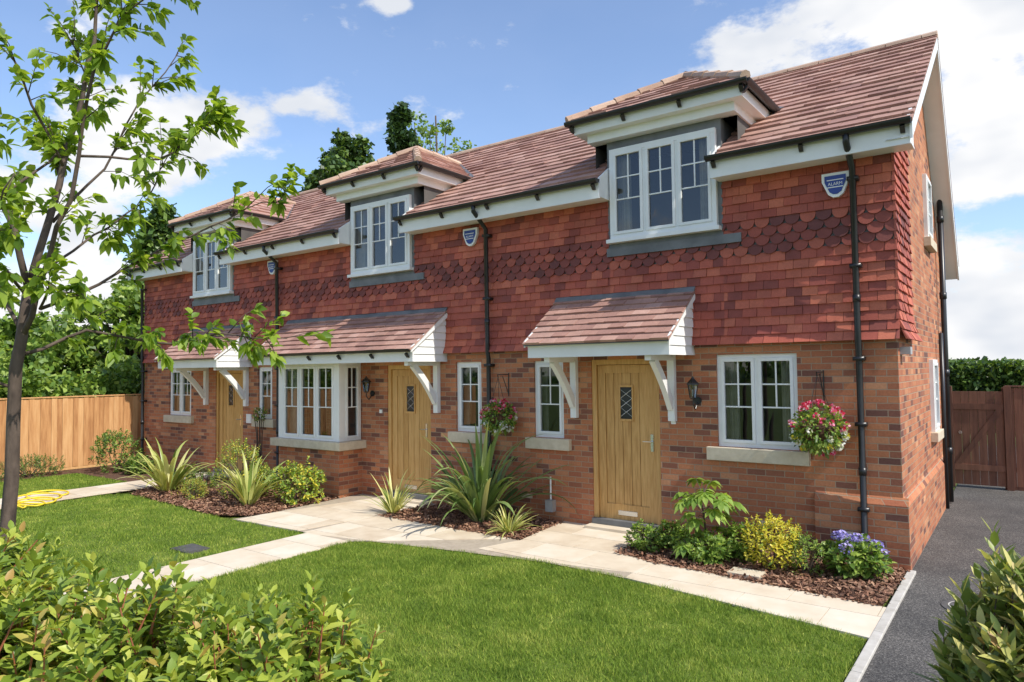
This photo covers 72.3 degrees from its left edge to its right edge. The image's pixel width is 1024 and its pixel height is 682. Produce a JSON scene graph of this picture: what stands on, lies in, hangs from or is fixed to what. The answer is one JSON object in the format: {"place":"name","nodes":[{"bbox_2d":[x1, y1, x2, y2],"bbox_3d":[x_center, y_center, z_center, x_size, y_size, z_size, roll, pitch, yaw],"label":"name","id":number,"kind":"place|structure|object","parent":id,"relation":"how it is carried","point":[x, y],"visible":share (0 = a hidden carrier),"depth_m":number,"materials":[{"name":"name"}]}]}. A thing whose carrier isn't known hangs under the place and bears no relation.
{"place":"outdoors","nodes":[
{"label":"outdoors","id":0,"kind":"place"},
{"bbox_2d":[252,406,266,475],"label":"window plant","id":1,"kind":"object","parent":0,"point":[256,418],"depth_m":13.75,"materials":[{"name":"green plant"}]},
{"bbox_2d":[0,473,866,681],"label":"lawn","id":2,"kind":"structure","parent":0,"point":[783,669],"depth_m":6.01,"materials":[{"name":"green plant"}]},
{"bbox_2d":[0,0,333,551],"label":"cherry tree","id":3,"kind":"object","parent":2,"relation":"on","point":[58,149],"visible":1,"depth_m":4.18,"materials":[{"name":"green plant"}]},
{"bbox_2d":[170,543,209,553],"bbox_3d":[-3.894,2.512,8.477,0.400,0.026,0.280,-2,-3,36],"label":"inspection cover","id":4,"kind":"object","parent":2,"relation":"on","point":[195,548],"visible":0.96,"depth_m":8.43,"materials":[{"name":"metal"}]},
{"bbox_2d":[0,520,393,681],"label":"photinia hedge","id":5,"kind":"object","parent":2,"relation":"on","point":[103,637],"visible":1,"depth_m":2.37,"materials":[{"name":"green plant"}]},
{"bbox_2d":[0,472,886,639],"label":"paved path","id":6,"kind":"structure","parent":0,"point":[352,518],"depth_m":8.23,"materials":[{"name":"stone"}]},
{"bbox_2d":[17,490,68,508],"bbox_3d":[-8.049,2.667,11.865,0.747,0.058,1.624,0,-3,-19],"label":"garden hose","id":7,"kind":"object","parent":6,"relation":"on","point":[20,503],"visible":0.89,"depth_m":11.83,"materials":[{"name":"yellow rubber"}]},
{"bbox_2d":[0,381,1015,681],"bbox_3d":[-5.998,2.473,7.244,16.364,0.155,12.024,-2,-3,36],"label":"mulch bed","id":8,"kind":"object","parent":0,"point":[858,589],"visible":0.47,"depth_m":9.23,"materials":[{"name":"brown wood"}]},
{"bbox_2d":[0,318,28,365],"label":"garden tree","id":9,"kind":"object","parent":8,"relation":"on","point":[2,338],"visible":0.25,"depth_m":18.36,"materials":[{"name":"green plant"}]},
{"bbox_2d":[0,453,64,480],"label":"juniper shrub","id":10,"kind":"object","parent":8,"relation":"on","point":[32,465],"visible":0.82,"depth_m":14.83,"materials":[{"name":"green plant"}]},
{"bbox_2d":[0,308,104,396],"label":"garden tree","id":11,"kind":"object","parent":8,"relation":"on","point":[56,358],"visible":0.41,"depth_m":18.54,"materials":[{"name":"green plant"}]},
{"bbox_2d":[0,394,144,476],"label":"wood fence","id":12,"kind":"object","parent":8,"relation":"on","point":[70,429],"visible":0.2,"depth_m":15.91,"materials":[{"name":"brown wood"}]},
{"bbox_2d":[0,351,144,399],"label":"laurel hedge","id":13,"kind":"object","parent":8,"relation":"on","point":[109,381],"visible":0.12,"depth_m":17.17,"materials":[{"name":"green plant"}]},
{"bbox_2d":[63,281,144,383],"bbox_3d":[-11.122,0.698,20.383,3.432,5.035,3.638,-2,-3,36],"label":"garden tree","id":14,"kind":"object","parent":8,"relation":"on","point":[129,297],"visible":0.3,"depth_m":19.52,"materials":[{"name":"green plant"}]},
{"bbox_2d":[88,428,154,474],"bbox_3d":[-8.504,2.427,15.270,1.876,1.094,1.111,-2,-3,36],"label":"camellia shrub","id":15,"kind":"object","parent":8,"relation":"on","point":[127,462],"visible":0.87,"depth_m":15.16,"materials":[{"name":"green plant"}]},
{"bbox_2d":[101,201,188,353],"bbox_3d":[-12.712,-0.905,25.168,4.598,8.673,4.664,-1,-2,16],"label":"pine tree","id":16,"kind":"object","parent":8,"relation":"on","point":[161,230],"visible":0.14,"depth_m":24.95,"materials":[{"name":"green plant"}]},
{"bbox_2d":[112,437,223,491],"bbox_3d":[-6.123,2.233,12.608,1.714,0.958,1.651,-1,-2,8],"label":"phormium","id":17,"kind":"object","parent":8,"relation":"on","point":[164,478],"visible":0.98,"depth_m":12.53,"materials":[{"name":"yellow plant"}]},
{"bbox_2d":[170,476,210,500],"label":"spiraea shrub","id":18,"kind":"object","parent":8,"relation":"on","point":[198,482],"visible":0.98,"depth_m":11.86,"materials":[{"name":"green plant"}]},
{"bbox_2d":[173,466,220,487],"bbox_3d":[-5.966,2.571,13.159,1.245,0.495,0.665,-2,-3,36],"label":"box shrub","id":19,"kind":"object","parent":8,"relation":"on","point":[209,477],"visible":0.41,"depth_m":13.00,"materials":[{"name":"green plant"}]},
{"bbox_2d":[208,436,279,498],"bbox_3d":[-4.532,2.201,11.936,1.000,1.146,1.035,-2,-3,36],"label":"pittosporum shrub","id":20,"kind":"object","parent":8,"relation":"on","point":[249,455],"visible":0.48,"depth_m":11.84,"materials":[{"name":"green plant"}]},
{"bbox_2d":[211,445,291,505],"bbox_3d":[-4.141,2.149,11.159,1.226,0.952,1.236,0,-3,-17],"label":"phormium","id":21,"kind":"object","parent":8,"relation":"on","point":[246,491],"visible":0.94,"depth_m":11.13,"materials":[{"name":"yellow plant"}]},
{"bbox_2d":[267,455,326,505],"bbox_3d":[-3.482,2.301,11.442,1.015,0.860,0.939,-2,-3,36],"label":"laurel shrub","id":22,"kind":"object","parent":8,"relation":"on","point":[292,476],"visible":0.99,"depth_m":11.29,"materials":[{"name":"green plant"}]},
{"bbox_2d":[298,127,374,192],"bbox_3d":[-5.423,-1.831,22.197,2.545,10.095,2.658,-1,-2,10],"label":"beech tree","id":23,"kind":"object","parent":8,"relation":"on","point":[344,154],"visible":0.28,"depth_m":22.01,"materials":[{"name":"green plant"}]},
{"bbox_2d":[358,469,417,513],"bbox_3d":[-1.621,2.212,10.461,0.958,0.702,1.067,-2,-3,36],"label":"cordyline","id":24,"kind":"object","parent":8,"relation":"on","point":[394,504],"visible":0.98,"depth_m":10.41,"materials":[{"name":"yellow plant"}]},
{"bbox_2d":[383,101,420,155],"bbox_3d":[-3.758,-2.573,24.414,3.061,11.722,2.925,-1,-2,3],"label":"cypress tree","id":25,"kind":"object","parent":8,"relation":"on","point":[400,117],"visible":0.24,"depth_m":24.35,"materials":[{"name":"green plant"}]},
{"bbox_2d":[405,111,476,155],"bbox_3d":[-2.960,-2.605,26.473,4.185,11.936,4.064,1,-3,-32],"label":"birch tree","id":26,"kind":"object","parent":8,"relation":"on","point":[434,130],"visible":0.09,"depth_m":25.82,"materials":[{"name":"green plant"}]},
{"bbox_2d":[407,415,578,525],"bbox_3d":[-0.381,1.780,10.009,2.375,1.506,2.614,0,-2,-12],"label":"phormium","id":27,"kind":"object","parent":8,"relation":"on","point":[475,499],"visible":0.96,"depth_m":9.65,"materials":[{"name":"green plant"}]},
{"bbox_2d":[484,503,536,538],"bbox_3d":[-0.005,2.280,9.049,0.812,0.408,0.872,-1,-2,13],"label":"phormium","id":28,"kind":"object","parent":8,"relation":"on","point":[505,522],"visible":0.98,"depth_m":9.06,"materials":[{"name":"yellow plant"}]},
{"bbox_2d":[144,103,945,573],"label":"walls","id":29,"kind":"structure","parent":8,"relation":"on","point":[818,499],"depth_m":8.87,"materials":[{"name":"red brick"}]},
{"bbox_2d":[361,376,374,399],"bbox_3d":[-2.470,0.808,11.998,0.155,0.409,0.226,-2,-3,36],"label":"wall lantern","id":30,"kind":"object","parent":29,"relation":"attached to","point":[368,381],"depth_m":11.97,"materials":[{"name":"black metal"}]},
{"bbox_2d":[153,286,694,420],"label":"door canopies","id":31,"kind":"object","parent":29,"relation":"attached to","point":[654,326],"depth_m":9.64,"materials":[{"name":"white paint"}]},
{"bbox_2d":[206,359,661,534],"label":"doors","id":32,"kind":"structure","parent":29,"relation":"attached to","point":[626,447],"depth_m":9.45,"materials":[{"name":"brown wood"}]},
{"bbox_2d":[174,85,769,305],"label":"dormers","id":33,"kind":"object","parent":29,"relation":"attached to","point":[711,109],"visible":0.61,"depth_m":9.28,"materials":[{"name":"white paint"}]},
{"bbox_2d":[168,70,781,225],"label":"dormer roofs","id":34,"kind":"structure","parent":33,"relation":"on","point":[681,82],"depth_m":11.48,"materials":[{"name":"tile"}]},
{"bbox_2d":[175,115,782,441],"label":"rooms","id":35,"kind":"object","parent":29,"relation":"attached to","point":[661,208],"visible":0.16,"depth_m":10.13,"materials":[{"name":"glass"}]},
{"bbox_2d":[177,138,791,441],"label":"curtains","id":36,"kind":"object","parent":29,"relation":"attached to","point":[625,223],"visible":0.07,"depth_m":9.37,"materials":[{"name":"fabric"}]},
{"bbox_2d":[479,373,517,435],"bbox_3d":[-0.196,0.928,10.155,0.568,0.919,0.579,-2,-3,36],"label":"hanging basket","id":37,"kind":"object","parent":29,"relation":"hanging from","point":[495,420],"visible":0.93,"depth_m":10.05,"materials":[{"name":"green plastic"}]},
{"bbox_2d":[143,151,922,362],"bbox_3d":[-2.029,-1.107,12.518,16.049,2.750,1.271,-2,-3,36],"label":"tile hanging","id":38,"kind":"object","parent":29,"relation":"attached to","point":[742,296],"visible":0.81,"depth_m":8.87,"materials":[{"name":"tile"}]},
{"bbox_2d":[267,260,277,274],"bbox_3d":[-4.710,-1.443,13.779,0.280,0.273,0.063,-2,-3,36],"label":"alarm box","id":39,"kind":"object","parent":38,"relation":"attached to","point":[271,265],"visible":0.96,"depth_m":13.76,"materials":[{"name":"white paint"}]},
{"bbox_2d":[463,227,478,246],"bbox_3d":[-0.636,-1.598,10.798,0.280,0.273,0.063,-2,-3,36],"label":"alarm box","id":40,"kind":"object","parent":38,"relation":"attached to","point":[470,235],"visible":1,"depth_m":10.76,"materials":[{"name":"white paint"}]},
{"bbox_2d":[821,170,848,197],"bbox_3d":[3.567,-1.718,7.721,0.280,0.273,0.063,-2,-3,36],"label":"alarm box","id":41,"kind":"object","parent":38,"relation":"attached to","point":[835,184],"visible":0.98,"depth_m":7.70,"materials":[{"name":"white paint"}]},
{"bbox_2d":[128,133,953,557],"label":"downpipes","id":42,"kind":"object","parent":29,"relation":"attached to","point":[856,265],"visible":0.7,"depth_m":10.45,"materials":[{"name":"black plastic"}]},
{"bbox_2d":[126,39,958,298],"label":"fascias","id":43,"kind":"object","parent":29,"relation":"attached to","point":[869,143],"visible":0.86,"depth_m":10.05,"materials":[{"name":"white paint"}]},
{"bbox_2d":[125,76,910,359],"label":"gutters","id":44,"kind":"object","parent":43,"relation":"attached to","point":[761,94],"visible":0.84,"depth_m":9.36,"materials":[{"name":"black plastic"}]},
{"bbox_2d":[130,30,958,268],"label":"roof","id":45,"kind":"structure","parent":29,"relation":"on","point":[878,83],"depth_m":10.02,"materials":[{"name":"tile"}]},
{"bbox_2d":[163,236,943,465],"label":"sills","id":46,"kind":"structure","parent":29,"relation":"attached to","point":[783,457],"depth_m":9.84,"materials":[{"name":"stone"}]},
{"bbox_2d":[171,127,939,449],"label":"window frames","id":47,"kind":"structure","parent":29,"relation":"attached to","point":[339,387],"depth_m":10.07,"materials":[{"name":"white plastic"}]},
{"bbox_2d":[246,347,912,536],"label":"wall fittings","id":48,"kind":"object","parent":29,"relation":"attached to","point":[550,504],"depth_m":9.77,"materials":[{"name":"white paint"}]},
{"bbox_2d":[687,376,701,409],"bbox_3d":[2.225,0.636,8.563,0.155,0.409,0.226,-2,-3,36],"label":"wall lantern","id":49,"kind":"object","parent":29,"relation":"attached to","point":[696,400],"depth_m":8.52,"materials":[{"name":"black metal"}]},
{"bbox_2d":[787,370,850,458],"bbox_3d":[3.296,0.794,7.550,0.644,0.955,0.644,-2,-3,36],"label":"hanging basket","id":50,"kind":"object","parent":29,"relation":"hanging from","point":[826,434],"visible":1,"depth_m":7.45,"materials":[{"name":"green plastic"}]},
{"bbox_2d":[623,518,690,554],"bbox_3d":[1.690,2.284,8.111,0.811,0.435,0.520,-1,-2,4],"label":"heuchera","id":51,"kind":"object","parent":8,"relation":"on","point":[660,537],"visible":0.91,"depth_m":8.09,"materials":[{"name":"green plant"}]},
{"bbox_2d":[670,477,748,566],"bbox_3d":[2.204,2.026,7.849,0.854,0.898,0.882,-1,-2,9],"label":"fatsia shrub","id":52,"kind":"object","parent":8,"relation":"on","point":[720,503],"visible":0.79,"depth_m":7.65,"materials":[{"name":"green plant"}]},
{"bbox_2d":[669,521,770,565],"bbox_3d":[2.280,2.245,7.694,1.104,0.553,0.635,-1,-2,2],"label":"skimmia shrub","id":53,"kind":"object","parent":8,"relation":"on","point":[726,545],"visible":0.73,"depth_m":7.58,"materials":[{"name":"green plant"}]},
{"bbox_2d":[727,567,765,579],"bbox_3d":[2.377,2.366,7.110,0.320,0.050,0.220,-2,-3,36],"label":"stepping stone","id":54,"kind":"object","parent":8,"relation":"on","point":[750,572],"visible":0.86,"depth_m":7.08,"materials":[{"name":"beige stone"}]},
{"bbox_2d":[739,509,807,570],"bbox_3d":[2.704,2.111,7.302,0.703,0.718,0.598,-2,-3,36],"label":"golden choisya","id":55,"kind":"object","parent":8,"relation":"on","point":[778,542],"visible":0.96,"depth_m":7.23,"materials":[{"name":"yellow plant"}]},
{"bbox_2d":[780,530,829,576],"bbox_3d":[2.997,2.211,7.149,0.534,0.553,0.533,-2,-3,36],"label":"shrub","id":56,"kind":"object","parent":8,"relation":"on","point":[803,567],"visible":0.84,"depth_m":7.10,"materials":[{"name":"green plant"}]},
{"bbox_2d":[817,530,895,580],"bbox_3d":[3.423,2.165,6.996,0.650,0.532,0.725,0,-3,-25],"label":"hydrangea","id":57,"kind":"object","parent":8,"relation":"on","point":[856,549],"visible":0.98,"depth_m":6.89,"materials":[{"name":"green plant"}]},
{"bbox_2d":[844,570,915,681],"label":"kerb","id":58,"kind":"structure","parent":8,"relation":"on","point":[862,662],"depth_m":5.52,"materials":[{"name":"concrete"}]},
{"bbox_2d":[949,357,1023,432],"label":"beech hedge","id":59,"kind":"object","parent":8,"relation":"on","point":[986,374],"visible":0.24,"depth_m":14.48,"materials":[{"name":"green plant"}]},
{"bbox_2d":[0,0,1023,366],"label":"sky","id":60,"kind":"structure","parent":0,"point":[297,72],"materials":[{"name":"blue"}]},
{"bbox_2d":[860,445,1023,681],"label":"driveway","id":61,"kind":"structure","parent":0,"point":[957,539],"depth_m":7.30,"materials":[{"name":"grey asphalt"}]},
{"bbox_2d":[911,520,1023,681],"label":"variegated laurel","id":62,"kind":"object","parent":61,"relation":"on","point":[986,641],"visible":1,"depth_m":2.20,"materials":[{"name":"green plant"}]},
{"bbox_2d":[950,386,1014,490],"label":"garden gate","id":63,"kind":"structure","parent":61,"relation":"on","point":[988,465],"depth_m":12.05,"materials":[{"name":"wood"}]},
{"bbox_2d":[1001,385,1023,490],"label":"timber boundary fence","id":64,"kind":"object","parent":61,"relation":"on","point":[1017,405],"visible":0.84,"depth_m":11.79,"materials":[{"name":"brown wood"}]},
{"bbox_2d":[941,600,954,610],"bbox_3d":[3.998,2.326,6.109,0.437,0.015,0.437,-2,-3,36],"label":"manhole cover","id":65,"kind":"object","parent":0,"point":[948,602],"visible":0.16,"depth_m":6.20,"materials":[{"name":"metal"}]}
]}

